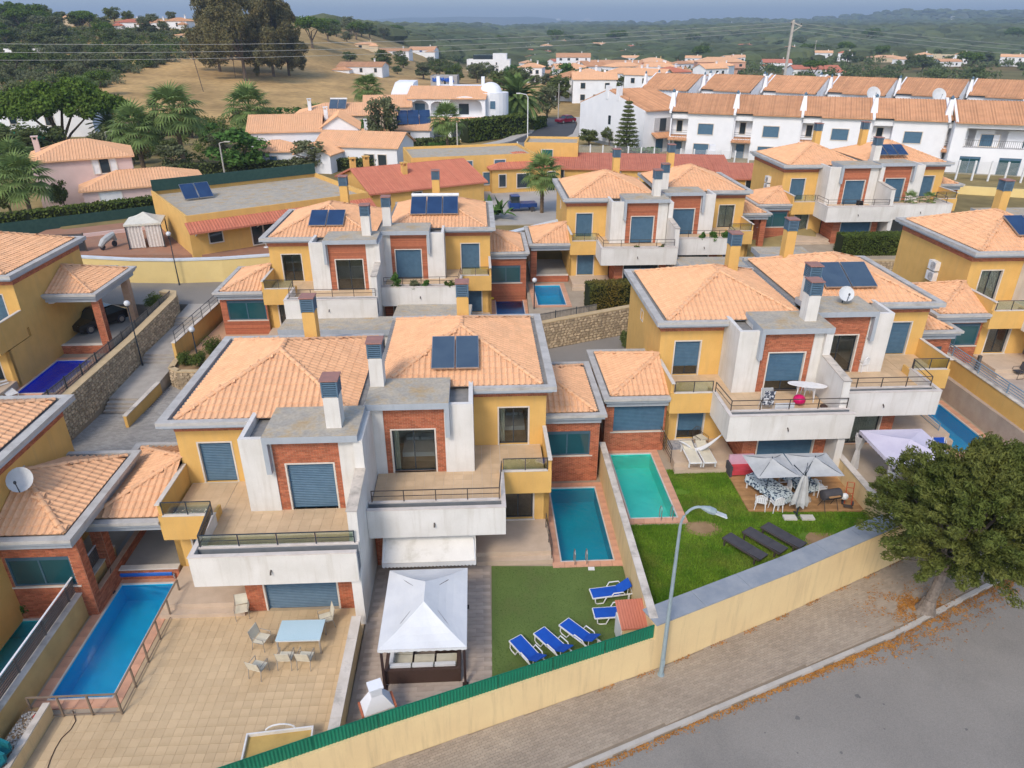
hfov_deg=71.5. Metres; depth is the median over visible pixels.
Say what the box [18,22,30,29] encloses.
tree
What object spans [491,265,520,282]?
window
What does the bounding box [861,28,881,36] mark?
tree
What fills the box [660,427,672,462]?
porch railing
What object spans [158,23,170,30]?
tree
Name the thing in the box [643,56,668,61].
house
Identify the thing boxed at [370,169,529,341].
villa
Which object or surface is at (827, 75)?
terraced house
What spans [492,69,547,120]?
palm tree
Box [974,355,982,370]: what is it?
bollard
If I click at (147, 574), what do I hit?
pool roller
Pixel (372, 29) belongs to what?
tree
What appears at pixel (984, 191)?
boundary wall
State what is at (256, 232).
window
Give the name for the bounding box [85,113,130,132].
palm tree
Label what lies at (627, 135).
norfolk pine
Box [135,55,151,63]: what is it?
tree
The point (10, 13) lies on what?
tree
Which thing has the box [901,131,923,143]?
window
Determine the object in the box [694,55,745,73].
house
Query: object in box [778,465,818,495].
covered table
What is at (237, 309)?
window
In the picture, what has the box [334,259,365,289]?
window
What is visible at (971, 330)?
window
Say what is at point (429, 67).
tree
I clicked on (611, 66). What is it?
house
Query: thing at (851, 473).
garden wall
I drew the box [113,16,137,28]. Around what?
house
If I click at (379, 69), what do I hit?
house
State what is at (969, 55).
tree
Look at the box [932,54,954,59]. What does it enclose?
house
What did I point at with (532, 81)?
tree
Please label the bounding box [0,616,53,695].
swimming pool
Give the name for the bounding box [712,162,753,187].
house
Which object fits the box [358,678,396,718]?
barbecue oven
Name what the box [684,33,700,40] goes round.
tree
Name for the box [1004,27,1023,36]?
tree
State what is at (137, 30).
tree
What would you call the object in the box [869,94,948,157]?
terraced house
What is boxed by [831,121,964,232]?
villa
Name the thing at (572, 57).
house
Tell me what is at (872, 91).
satellite dish
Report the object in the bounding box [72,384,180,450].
paved court
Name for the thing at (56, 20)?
tree
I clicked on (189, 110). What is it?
tree
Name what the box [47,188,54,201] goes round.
window
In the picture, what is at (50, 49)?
tree
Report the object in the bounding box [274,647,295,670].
sling chair
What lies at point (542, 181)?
palm tree
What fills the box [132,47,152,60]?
tree
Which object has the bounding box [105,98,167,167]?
palm tree
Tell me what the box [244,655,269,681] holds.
sling chair
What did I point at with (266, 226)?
window
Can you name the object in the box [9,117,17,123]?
window
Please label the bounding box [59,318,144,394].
garden ground
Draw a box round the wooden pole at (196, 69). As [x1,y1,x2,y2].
[190,47,203,91]
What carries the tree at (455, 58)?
on the terrain at (316, 80)
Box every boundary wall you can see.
[77,226,144,236]
[81,253,270,282]
[218,625,654,767]
[510,219,557,239]
[643,508,930,670]
[957,186,1023,197]
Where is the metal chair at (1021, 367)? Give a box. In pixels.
[1012,361,1023,379]
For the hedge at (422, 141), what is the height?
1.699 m
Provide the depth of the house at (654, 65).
305.92 m
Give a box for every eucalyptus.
[179,0,243,71]
[197,0,283,80]
[237,0,270,71]
[238,0,302,76]
[267,0,309,75]
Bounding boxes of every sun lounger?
[0,379,18,395]
[509,634,546,664]
[533,627,572,655]
[559,618,600,646]
[589,578,631,603]
[592,602,616,624]
[680,440,702,467]
[694,440,716,466]
[722,532,767,564]
[742,527,787,557]
[760,522,806,551]
[932,437,946,443]
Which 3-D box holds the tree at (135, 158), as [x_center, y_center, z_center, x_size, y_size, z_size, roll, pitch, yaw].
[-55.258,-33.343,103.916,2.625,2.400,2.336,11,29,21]
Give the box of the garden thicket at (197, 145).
[123,114,248,163]
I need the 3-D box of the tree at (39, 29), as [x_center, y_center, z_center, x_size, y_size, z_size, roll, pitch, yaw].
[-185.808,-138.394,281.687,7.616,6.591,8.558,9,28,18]
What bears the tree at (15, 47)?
on the terrain at (316, 80)
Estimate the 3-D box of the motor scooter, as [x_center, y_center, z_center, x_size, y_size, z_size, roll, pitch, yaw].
[-36.404,-12.882,63.939,0.640,1.347,2.001,9,28,18]
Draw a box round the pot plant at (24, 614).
[20,605,29,617]
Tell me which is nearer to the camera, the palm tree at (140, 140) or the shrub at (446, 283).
the shrub at (446, 283)
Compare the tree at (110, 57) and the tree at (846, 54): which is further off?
the tree at (846, 54)
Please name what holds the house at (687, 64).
on the terrain at (316, 80)
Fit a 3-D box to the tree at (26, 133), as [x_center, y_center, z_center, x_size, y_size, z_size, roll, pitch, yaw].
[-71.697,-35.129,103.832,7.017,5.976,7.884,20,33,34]
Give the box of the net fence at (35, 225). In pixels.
[0,205,155,232]
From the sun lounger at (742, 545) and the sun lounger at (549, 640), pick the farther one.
the sun lounger at (742, 545)
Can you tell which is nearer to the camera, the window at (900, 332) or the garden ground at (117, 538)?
the garden ground at (117, 538)
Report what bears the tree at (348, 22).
on the terrain at (316, 80)
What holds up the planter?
on the garden ground at (95, 710)
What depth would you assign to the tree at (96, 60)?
222.19 m
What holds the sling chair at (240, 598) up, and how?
on the tiled terrace at (198, 698)
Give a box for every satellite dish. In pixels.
[5,467,32,492]
[839,286,853,302]
[867,87,880,97]
[932,88,945,99]
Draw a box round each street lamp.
[516,93,527,136]
[657,506,726,676]
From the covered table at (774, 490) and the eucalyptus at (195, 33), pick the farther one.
the eucalyptus at (195, 33)
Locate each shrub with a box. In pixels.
[143,291,163,309]
[176,350,191,365]
[187,350,205,366]
[201,335,222,354]
[390,271,401,286]
[409,279,420,288]
[421,280,429,285]
[444,280,454,285]
[619,330,626,347]
[699,232,705,239]
[709,231,718,241]
[721,231,727,237]
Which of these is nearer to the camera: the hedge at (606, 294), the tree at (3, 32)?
the hedge at (606, 294)
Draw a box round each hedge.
[0,195,153,222]
[173,156,375,174]
[413,136,459,145]
[460,112,529,142]
[529,116,547,130]
[584,278,630,310]
[634,147,659,153]
[832,230,901,255]
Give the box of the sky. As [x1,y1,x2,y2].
[0,0,1023,22]
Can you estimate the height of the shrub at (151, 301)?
1.570 m
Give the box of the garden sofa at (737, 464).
[725,453,753,476]
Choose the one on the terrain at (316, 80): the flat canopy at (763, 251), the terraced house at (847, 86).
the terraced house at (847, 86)
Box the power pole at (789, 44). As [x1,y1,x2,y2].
[783,20,801,74]
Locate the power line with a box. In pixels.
[0,22,1017,59]
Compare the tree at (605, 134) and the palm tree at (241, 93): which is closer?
the palm tree at (241, 93)
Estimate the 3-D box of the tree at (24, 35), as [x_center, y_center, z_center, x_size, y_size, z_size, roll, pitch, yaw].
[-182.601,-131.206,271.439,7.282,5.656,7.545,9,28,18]
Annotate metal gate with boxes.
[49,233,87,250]
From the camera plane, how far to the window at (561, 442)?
37.12 m
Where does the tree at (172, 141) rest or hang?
on the terrain at (316, 80)
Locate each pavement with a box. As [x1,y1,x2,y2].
[373,517,1022,767]
[484,130,533,143]
[567,117,579,136]
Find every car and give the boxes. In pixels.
[72,302,127,333]
[555,114,575,123]
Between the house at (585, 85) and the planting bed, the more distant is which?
the house at (585, 85)
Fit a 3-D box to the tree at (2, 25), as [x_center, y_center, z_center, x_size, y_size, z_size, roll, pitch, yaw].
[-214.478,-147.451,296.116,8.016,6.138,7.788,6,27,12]
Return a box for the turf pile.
[493,566,630,675]
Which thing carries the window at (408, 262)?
in the villa at (436, 238)
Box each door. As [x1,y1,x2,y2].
[614,612,621,636]
[655,139,662,151]
[659,118,666,130]
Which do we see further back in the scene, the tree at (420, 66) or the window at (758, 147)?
the tree at (420, 66)
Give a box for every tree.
[0,1,23,10]
[0,16,18,26]
[0,20,15,29]
[0,22,7,28]
[0,29,13,41]
[0,53,27,69]
[0,64,17,75]
[0,122,52,154]
[0,135,34,186]
[0,148,59,210]
[0,183,19,212]
[2,7,33,29]
[2,81,24,91]
[5,26,24,40]
[9,41,33,61]
[16,3,45,11]
[18,14,32,23]
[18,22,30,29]
[20,33,34,44]
[23,49,41,65]
[25,31,48,44]
[26,15,46,28]
[27,10,50,15]
[30,123,66,144]
[31,26,53,38]
[35,47,55,57]
[39,50,70,73]
[41,4,52,12]
[43,36,69,53]
[43,44,62,51]
[45,28,56,36]
[45,71,74,82]
[46,12,64,23]
[47,15,64,24]
[50,179,67,204]
[54,24,72,35]
[61,63,86,77]
[64,13,86,26]
[69,10,87,26]
[70,42,83,51]
[72,74,98,86]
[74,51,97,68]
[75,11,96,26]
[82,69,112,87]
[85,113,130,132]
[85,131,111,141]
[89,46,107,54]
[90,18,109,32]
[90,57,99,66]
[91,22,113,29]
[92,16,111,24]
[92,121,131,143]
[96,53,119,65]
[98,56,116,69]
[99,27,119,38]
[100,33,113,40]
[102,7,120,23]
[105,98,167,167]
[112,37,133,47]
[120,10,133,19]
[121,31,136,39]
[121,43,138,54]
[125,42,143,54]
[130,140,153,158]
[131,27,143,33]
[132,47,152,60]
[132,154,138,163]
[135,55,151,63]
[136,15,157,29]
[136,17,152,31]
[142,80,210,159]
[145,13,158,18]
[146,34,161,41]
[146,126,167,135]
[152,131,164,143]
[153,144,187,166]
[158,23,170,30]
[159,48,174,61]
[160,137,177,155]
[165,11,175,19]
[180,106,198,117]
[181,121,203,137]
[195,127,225,142]
[196,122,223,141]
[202,127,273,167]
[205,134,229,151]
[220,79,274,130]
[262,107,283,113]
[284,107,301,113]
[285,139,324,165]
[291,15,328,48]
[317,22,338,41]
[321,18,340,25]
[335,26,341,36]
[339,16,355,32]
[339,31,352,41]
[342,20,359,34]
[342,51,357,61]
[345,20,365,39]
[351,72,384,101]
[353,26,368,36]
[360,119,379,129]
[363,95,400,131]
[365,21,377,37]
[370,49,390,61]
[377,26,391,39]
[383,57,392,64]
[391,24,403,29]
[391,66,402,73]
[392,50,405,61]
[394,56,408,67]
[414,62,431,78]
[414,65,431,78]
[425,141,445,145]
[426,56,434,66]
[428,58,443,74]
[428,99,464,144]
[433,66,443,74]
[440,58,452,64]
[442,63,451,71]
[443,64,463,79]
[452,55,462,61]
[467,63,488,82]
[473,61,490,75]
[486,65,497,73]
[488,69,514,89]
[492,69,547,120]
[495,35,508,38]
[504,65,521,70]
[510,66,533,83]
[519,150,562,212]
[528,75,541,85]
[533,85,559,117]
[536,73,553,85]
[542,73,571,99]
[547,29,563,38]
[550,63,578,74]
[578,128,598,145]
[600,126,613,145]
[605,30,621,37]
[610,30,628,36]
[616,75,624,85]
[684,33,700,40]
[691,45,711,52]
[772,40,784,44]
[792,36,805,43]
[801,43,819,47]
[802,60,827,75]
[819,44,833,48]
[837,41,856,48]
[840,50,857,62]
[854,431,1023,617]
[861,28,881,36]
[873,45,890,53]
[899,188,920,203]
[904,54,917,62]
[912,54,936,71]
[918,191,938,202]
[934,49,947,53]
[957,51,985,66]
[966,67,984,73]
[983,51,995,61]
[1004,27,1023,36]
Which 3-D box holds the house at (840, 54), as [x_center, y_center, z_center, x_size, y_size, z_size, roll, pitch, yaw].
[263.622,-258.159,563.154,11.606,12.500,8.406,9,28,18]
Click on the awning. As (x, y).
(409, 552)
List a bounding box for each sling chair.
[233,593,249,621]
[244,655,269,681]
[247,622,271,652]
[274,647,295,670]
[293,646,315,670]
[317,601,335,626]
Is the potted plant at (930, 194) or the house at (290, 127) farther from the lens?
the house at (290, 127)
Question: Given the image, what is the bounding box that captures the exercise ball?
[793,394,805,404]
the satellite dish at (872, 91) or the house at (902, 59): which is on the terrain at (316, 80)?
the house at (902, 59)
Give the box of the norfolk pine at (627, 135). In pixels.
[611,97,639,152]
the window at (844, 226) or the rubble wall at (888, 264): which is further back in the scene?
the window at (844, 226)
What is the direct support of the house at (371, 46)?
on the terrain at (316, 80)
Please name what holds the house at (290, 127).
on the terrain at (316, 80)
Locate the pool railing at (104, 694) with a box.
[25,579,179,716]
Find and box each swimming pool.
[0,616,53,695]
[12,357,99,395]
[32,578,176,709]
[491,296,527,313]
[528,283,571,307]
[548,482,622,567]
[608,450,687,524]
[928,400,987,454]
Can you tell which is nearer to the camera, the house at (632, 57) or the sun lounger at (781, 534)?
the sun lounger at (781, 534)
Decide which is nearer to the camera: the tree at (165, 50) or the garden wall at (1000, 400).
the garden wall at (1000, 400)
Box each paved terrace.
[346,565,491,723]
[842,441,946,494]
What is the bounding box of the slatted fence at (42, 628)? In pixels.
[0,545,98,698]
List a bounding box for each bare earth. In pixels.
[685,521,721,535]
[804,532,832,545]
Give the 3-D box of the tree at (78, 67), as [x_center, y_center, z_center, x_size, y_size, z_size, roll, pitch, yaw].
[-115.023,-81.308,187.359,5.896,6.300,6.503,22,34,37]
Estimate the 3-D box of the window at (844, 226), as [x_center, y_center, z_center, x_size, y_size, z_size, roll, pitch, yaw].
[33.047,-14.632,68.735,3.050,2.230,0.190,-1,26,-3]
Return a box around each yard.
[38,223,268,257]
[484,190,556,225]
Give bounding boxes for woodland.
[295,8,1023,65]
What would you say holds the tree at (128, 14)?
on the terrain at (316, 80)
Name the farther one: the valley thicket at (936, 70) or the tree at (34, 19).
the valley thicket at (936, 70)
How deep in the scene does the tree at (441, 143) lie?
106.60 m
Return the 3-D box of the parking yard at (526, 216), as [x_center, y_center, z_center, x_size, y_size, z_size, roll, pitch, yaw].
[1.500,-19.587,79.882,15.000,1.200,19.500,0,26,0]
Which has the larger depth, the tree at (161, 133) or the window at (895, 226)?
the tree at (161, 133)
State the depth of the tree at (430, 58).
419.07 m
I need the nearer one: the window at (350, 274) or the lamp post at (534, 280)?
the window at (350, 274)
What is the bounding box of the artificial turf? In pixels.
[492,566,630,676]
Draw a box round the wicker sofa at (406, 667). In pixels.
[384,649,460,683]
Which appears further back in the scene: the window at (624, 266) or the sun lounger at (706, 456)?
the window at (624, 266)
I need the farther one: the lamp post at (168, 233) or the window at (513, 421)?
the lamp post at (168, 233)
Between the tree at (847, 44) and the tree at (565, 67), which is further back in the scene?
the tree at (847, 44)
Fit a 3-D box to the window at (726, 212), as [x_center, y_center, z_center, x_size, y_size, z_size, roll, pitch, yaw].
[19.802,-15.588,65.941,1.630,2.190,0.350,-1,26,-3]
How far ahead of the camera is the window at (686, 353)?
39.93 m
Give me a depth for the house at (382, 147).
99.17 m
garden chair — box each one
[0,738,11,758]
[0,751,6,767]
[758,387,775,408]
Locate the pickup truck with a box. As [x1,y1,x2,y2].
[508,194,536,210]
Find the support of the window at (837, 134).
in the terraced house at (841, 118)
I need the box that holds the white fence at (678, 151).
[517,141,1023,182]
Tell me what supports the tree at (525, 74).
on the terrain at (316, 80)
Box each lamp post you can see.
[123,300,143,365]
[166,231,179,284]
[188,326,199,365]
[219,141,229,172]
[456,123,457,144]
[532,278,536,308]
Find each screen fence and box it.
[42,291,169,394]
[540,304,596,319]
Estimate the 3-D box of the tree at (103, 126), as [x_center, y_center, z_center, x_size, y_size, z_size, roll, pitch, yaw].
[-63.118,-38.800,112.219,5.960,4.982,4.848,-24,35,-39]
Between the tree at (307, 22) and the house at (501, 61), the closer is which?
the tree at (307, 22)
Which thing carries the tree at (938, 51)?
on the terrain at (316, 80)
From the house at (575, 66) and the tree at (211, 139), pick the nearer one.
the tree at (211, 139)
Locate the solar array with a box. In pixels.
[394,110,430,124]
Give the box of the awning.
[382,535,475,567]
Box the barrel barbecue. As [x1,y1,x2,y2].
[817,488,842,509]
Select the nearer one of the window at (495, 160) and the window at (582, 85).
the window at (495, 160)
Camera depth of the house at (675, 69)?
232.23 m
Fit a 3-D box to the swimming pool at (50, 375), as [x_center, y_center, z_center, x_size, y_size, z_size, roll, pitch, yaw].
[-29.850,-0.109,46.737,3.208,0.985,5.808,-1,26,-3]
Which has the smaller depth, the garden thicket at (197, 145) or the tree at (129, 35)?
the garden thicket at (197, 145)
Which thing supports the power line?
hanging from the power pole at (789, 44)
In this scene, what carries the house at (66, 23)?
on the terrain at (316, 80)
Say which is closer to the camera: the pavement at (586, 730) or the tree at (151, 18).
the pavement at (586, 730)
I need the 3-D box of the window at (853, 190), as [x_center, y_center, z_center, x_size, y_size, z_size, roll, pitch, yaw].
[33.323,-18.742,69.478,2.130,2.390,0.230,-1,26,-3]
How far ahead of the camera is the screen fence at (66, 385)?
44.80 m
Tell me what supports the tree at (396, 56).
on the terrain at (316, 80)
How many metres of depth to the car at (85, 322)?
51.99 m
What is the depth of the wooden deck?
34.99 m
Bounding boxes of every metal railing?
[173,296,218,342]
[948,343,1023,401]
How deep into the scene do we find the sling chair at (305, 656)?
26.62 m
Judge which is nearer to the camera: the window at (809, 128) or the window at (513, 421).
the window at (513, 421)
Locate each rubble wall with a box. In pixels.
[61,289,179,440]
[168,358,197,389]
[542,305,628,348]
[871,259,894,270]
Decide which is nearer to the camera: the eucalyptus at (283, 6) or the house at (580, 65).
the eucalyptus at (283, 6)
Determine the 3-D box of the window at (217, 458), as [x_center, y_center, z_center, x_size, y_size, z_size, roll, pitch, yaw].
[-13.139,3.486,31.839,1.630,2.190,0.230,-1,26,-3]
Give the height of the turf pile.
0.028 m
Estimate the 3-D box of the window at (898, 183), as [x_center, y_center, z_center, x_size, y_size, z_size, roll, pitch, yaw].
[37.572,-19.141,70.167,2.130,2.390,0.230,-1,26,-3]
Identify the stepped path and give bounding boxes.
[103,304,212,412]
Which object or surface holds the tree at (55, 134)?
on the terrain at (316, 80)
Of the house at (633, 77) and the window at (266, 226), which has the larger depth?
the house at (633, 77)
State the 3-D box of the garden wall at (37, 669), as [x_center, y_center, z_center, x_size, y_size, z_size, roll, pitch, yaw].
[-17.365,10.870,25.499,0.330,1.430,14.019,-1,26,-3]
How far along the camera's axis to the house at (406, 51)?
422.87 m
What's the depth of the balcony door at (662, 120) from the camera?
112.79 m
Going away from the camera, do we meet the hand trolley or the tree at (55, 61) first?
the hand trolley
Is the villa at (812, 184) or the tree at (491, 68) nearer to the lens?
the villa at (812, 184)
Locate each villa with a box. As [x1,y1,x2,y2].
[0,231,142,395]
[0,394,146,649]
[85,293,384,618]
[212,175,382,334]
[345,278,606,623]
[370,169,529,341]
[391,76,507,139]
[524,148,677,290]
[586,230,855,473]
[638,143,772,266]
[742,217,964,466]
[745,122,893,244]
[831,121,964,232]
[892,178,1023,378]
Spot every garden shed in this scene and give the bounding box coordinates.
[614,598,647,636]
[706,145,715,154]
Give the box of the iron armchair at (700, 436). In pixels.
[692,426,708,442]
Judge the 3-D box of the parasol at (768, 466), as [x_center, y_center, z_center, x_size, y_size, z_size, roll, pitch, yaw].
[12.400,4.605,34.396,2.050,2.550,2.050,-2,26,-4]
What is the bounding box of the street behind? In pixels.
[548,336,718,369]
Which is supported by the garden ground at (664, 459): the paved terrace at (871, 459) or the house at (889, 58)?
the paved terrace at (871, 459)
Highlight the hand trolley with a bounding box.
[841,482,854,508]
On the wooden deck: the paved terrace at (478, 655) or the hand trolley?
the hand trolley
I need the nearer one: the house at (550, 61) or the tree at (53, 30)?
the tree at (53, 30)
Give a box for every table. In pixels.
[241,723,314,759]
[275,619,326,653]
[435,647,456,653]
[667,440,696,449]
[744,472,793,510]
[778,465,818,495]
[788,381,827,402]
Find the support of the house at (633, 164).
on the terrain at (316, 80)
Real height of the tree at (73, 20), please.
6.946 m
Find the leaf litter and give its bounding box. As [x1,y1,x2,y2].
[589,561,1019,767]
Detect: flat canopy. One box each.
[277,316,392,344]
[393,304,471,315]
[676,257,748,266]
[751,247,809,256]
[970,208,1023,214]
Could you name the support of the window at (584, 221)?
in the villa at (606, 218)
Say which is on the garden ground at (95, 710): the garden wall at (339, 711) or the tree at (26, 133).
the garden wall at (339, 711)
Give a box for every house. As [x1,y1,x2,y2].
[0,109,101,136]
[28,135,133,207]
[63,15,78,25]
[78,166,201,202]
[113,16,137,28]
[136,17,163,28]
[150,163,376,257]
[164,15,194,28]
[245,113,323,146]
[249,139,296,160]
[292,138,344,173]
[294,98,397,130]
[315,129,415,165]
[319,106,360,130]
[332,58,388,77]
[335,155,487,212]
[355,39,377,52]
[361,119,389,130]
[363,94,412,109]
[380,46,412,60]
[394,118,434,137]
[403,143,534,190]
[409,45,438,58]
[430,75,458,85]
[467,53,510,71]
[487,151,564,192]
[518,59,532,65]
[518,62,545,82]
[524,136,578,156]
[547,59,555,65]
[550,67,581,100]
[551,61,578,73]
[552,152,727,181]
[556,51,590,63]
[570,68,617,102]
[572,61,586,67]
[579,85,670,151]
[580,60,606,71]
[582,65,600,71]
[590,58,642,63]
[602,60,636,70]
[606,65,642,87]
[621,54,638,59]
[623,66,672,87]
[637,60,674,68]
[642,71,706,96]
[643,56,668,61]
[658,69,708,79]
[660,63,692,73]
[667,89,735,158]
[672,59,693,68]
[685,54,701,60]
[692,61,728,74]
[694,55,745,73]
[699,72,768,94]
[708,70,760,88]
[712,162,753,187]
[715,60,734,73]
[721,54,740,59]
[729,90,803,159]
[737,53,745,60]
[759,58,792,69]
[760,73,829,96]
[763,71,795,80]
[786,65,845,76]
[798,92,872,148]
[814,50,833,57]
[820,72,856,81]
[825,74,897,97]
[837,50,852,61]
[866,53,899,61]
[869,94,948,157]
[892,55,906,63]
[894,75,969,99]
[915,51,933,56]
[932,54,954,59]
[934,57,962,66]
[940,95,1023,158]
[942,98,1023,175]
[954,51,966,63]
[966,76,1023,100]
[999,53,1023,66]
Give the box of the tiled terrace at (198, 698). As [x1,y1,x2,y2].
[24,608,365,767]
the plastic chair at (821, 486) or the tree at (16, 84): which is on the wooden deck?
the plastic chair at (821, 486)
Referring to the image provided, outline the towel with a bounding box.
[774,403,794,408]
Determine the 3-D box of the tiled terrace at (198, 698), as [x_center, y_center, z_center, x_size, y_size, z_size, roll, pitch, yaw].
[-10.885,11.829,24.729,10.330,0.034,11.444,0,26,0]
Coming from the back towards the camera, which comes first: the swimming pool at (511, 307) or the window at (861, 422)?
the swimming pool at (511, 307)
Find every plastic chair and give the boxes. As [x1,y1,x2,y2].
[754,494,767,509]
[768,497,784,513]
[779,480,792,489]
[800,387,814,395]
[814,478,827,496]
[859,357,870,371]
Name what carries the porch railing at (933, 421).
on the garden ground at (664, 459)
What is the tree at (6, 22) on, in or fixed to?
on the terrain at (316, 80)
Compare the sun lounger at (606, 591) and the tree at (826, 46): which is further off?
the tree at (826, 46)
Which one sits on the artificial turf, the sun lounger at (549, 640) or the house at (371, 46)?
the sun lounger at (549, 640)
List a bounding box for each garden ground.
[31,441,630,740]
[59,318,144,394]
[83,531,129,562]
[526,266,608,319]
[597,387,988,524]
[781,240,1023,269]
[940,349,1023,443]
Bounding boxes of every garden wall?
[0,545,116,738]
[122,382,161,427]
[171,300,222,357]
[328,616,361,729]
[598,442,657,625]
[836,454,894,519]
[947,352,1023,430]
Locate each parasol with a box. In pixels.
[743,453,800,503]
[782,463,814,520]
[785,453,844,501]
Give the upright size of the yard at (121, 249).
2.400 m
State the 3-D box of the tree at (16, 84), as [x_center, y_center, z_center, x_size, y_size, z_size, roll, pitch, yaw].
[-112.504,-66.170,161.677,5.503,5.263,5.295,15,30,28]
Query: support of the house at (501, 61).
on the terrain at (316, 80)
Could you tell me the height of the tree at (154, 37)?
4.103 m
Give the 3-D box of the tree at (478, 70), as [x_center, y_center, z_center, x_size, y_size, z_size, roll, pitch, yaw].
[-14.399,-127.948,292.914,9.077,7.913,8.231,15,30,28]
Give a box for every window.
[0,294,8,320]
[0,362,7,380]
[5,556,77,585]
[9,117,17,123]
[44,116,55,125]
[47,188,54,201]
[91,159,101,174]
[98,159,111,173]
[98,190,123,201]
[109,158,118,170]
[196,441,239,482]
[208,231,224,243]
[226,300,266,319]
[250,225,264,245]
[262,223,273,231]
[262,582,340,610]
[269,156,277,159]
[277,305,285,325]
[280,254,304,281]
[284,462,339,509]
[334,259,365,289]
[364,154,374,165]
[377,154,386,165]
[390,428,437,472]
[394,249,422,278]
[415,103,424,113]
[459,104,468,113]
[460,243,479,268]
[468,291,482,312]
[482,172,489,184]
[490,101,494,108]
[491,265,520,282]
[494,159,505,163]
[498,174,506,187]
[498,406,529,444]
[505,493,534,520]
[516,173,529,188]
[541,149,552,156]
[547,431,590,454]
[575,213,592,236]
[575,255,594,275]
[580,83,585,88]
[580,94,584,100]
[622,265,658,277]
[629,216,654,242]
[671,340,701,375]
[673,141,682,151]
[673,208,695,233]
[674,413,705,439]
[676,120,682,131]
[678,255,708,256]
[692,143,708,153]
[697,123,713,134]
[716,204,735,227]
[735,143,744,157]
[738,122,746,134]
[745,180,750,187]
[755,439,814,464]
[757,146,773,150]
[758,211,787,226]
[761,125,779,137]
[762,351,806,390]
[789,178,805,199]
[794,214,809,229]
[805,124,813,137]
[830,128,849,140]
[830,334,859,371]
[839,222,871,231]
[841,180,865,203]
[844,416,882,442]
[874,127,884,139]
[885,178,905,201]
[885,321,913,354]
[890,219,902,231]
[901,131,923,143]
[919,175,935,195]
[950,323,980,344]
[957,156,980,173]
[976,269,1004,299]
[978,134,1001,147]
[980,329,1011,353]
[995,158,1021,175]
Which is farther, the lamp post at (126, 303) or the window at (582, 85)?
the window at (582, 85)
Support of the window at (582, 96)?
in the house at (585, 85)
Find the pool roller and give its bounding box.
[120,572,175,579]
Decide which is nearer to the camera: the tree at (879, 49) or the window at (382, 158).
the window at (382, 158)
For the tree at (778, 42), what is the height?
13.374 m
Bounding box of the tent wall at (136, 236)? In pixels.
[126,225,163,247]
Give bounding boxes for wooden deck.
[726,472,863,511]
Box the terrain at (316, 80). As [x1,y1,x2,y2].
[0,12,1023,267]
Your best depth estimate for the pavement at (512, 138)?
126.36 m
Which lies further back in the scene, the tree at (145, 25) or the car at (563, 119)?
the tree at (145, 25)
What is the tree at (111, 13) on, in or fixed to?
on the terrain at (316, 80)
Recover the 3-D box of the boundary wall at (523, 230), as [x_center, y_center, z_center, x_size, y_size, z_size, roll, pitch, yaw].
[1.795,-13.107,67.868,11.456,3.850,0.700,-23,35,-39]
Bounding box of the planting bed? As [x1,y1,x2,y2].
[177,350,210,368]
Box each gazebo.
[123,212,168,248]
[377,568,468,689]
[851,429,947,493]
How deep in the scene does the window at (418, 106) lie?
128.94 m
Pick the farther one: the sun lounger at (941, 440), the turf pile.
the sun lounger at (941, 440)
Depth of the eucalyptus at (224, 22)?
217.53 m
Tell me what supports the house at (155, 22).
on the terrain at (316, 80)
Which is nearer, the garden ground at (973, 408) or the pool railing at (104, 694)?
the pool railing at (104, 694)
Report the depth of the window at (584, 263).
62.15 m
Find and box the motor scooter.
[98,231,116,249]
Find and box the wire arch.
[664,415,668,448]
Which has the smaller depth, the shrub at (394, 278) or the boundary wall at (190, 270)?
the shrub at (394, 278)
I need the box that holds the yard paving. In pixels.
[196,321,271,349]
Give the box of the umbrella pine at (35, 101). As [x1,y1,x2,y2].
[0,76,131,140]
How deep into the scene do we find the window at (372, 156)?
98.86 m
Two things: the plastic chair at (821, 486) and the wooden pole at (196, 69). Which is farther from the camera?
the wooden pole at (196, 69)
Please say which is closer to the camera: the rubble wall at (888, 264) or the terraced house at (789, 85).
the rubble wall at (888, 264)
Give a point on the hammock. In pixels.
(703, 447)
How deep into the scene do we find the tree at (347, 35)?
390.32 m
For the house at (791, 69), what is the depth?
391.81 m
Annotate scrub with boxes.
[0,25,203,91]
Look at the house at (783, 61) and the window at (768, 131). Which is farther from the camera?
the house at (783, 61)
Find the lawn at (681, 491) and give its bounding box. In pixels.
[630,470,868,602]
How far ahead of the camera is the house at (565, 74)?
197.34 m
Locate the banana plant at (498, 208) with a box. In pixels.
[484,195,515,215]
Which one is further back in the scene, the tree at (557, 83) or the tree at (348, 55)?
the tree at (348, 55)
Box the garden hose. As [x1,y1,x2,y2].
[47,711,75,767]
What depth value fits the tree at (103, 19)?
310.23 m
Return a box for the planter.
[3,702,54,767]
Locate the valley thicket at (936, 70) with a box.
[446,45,1023,78]
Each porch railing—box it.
[545,513,552,557]
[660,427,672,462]
[921,415,940,430]
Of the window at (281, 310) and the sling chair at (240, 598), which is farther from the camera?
the window at (281, 310)
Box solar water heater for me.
[329,98,346,108]
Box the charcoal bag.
[842,493,848,499]
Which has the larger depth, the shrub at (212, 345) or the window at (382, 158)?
the window at (382, 158)
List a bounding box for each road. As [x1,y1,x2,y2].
[102,282,221,317]
[508,117,576,145]
[590,578,1023,767]
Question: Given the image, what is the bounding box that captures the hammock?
[679,434,721,452]

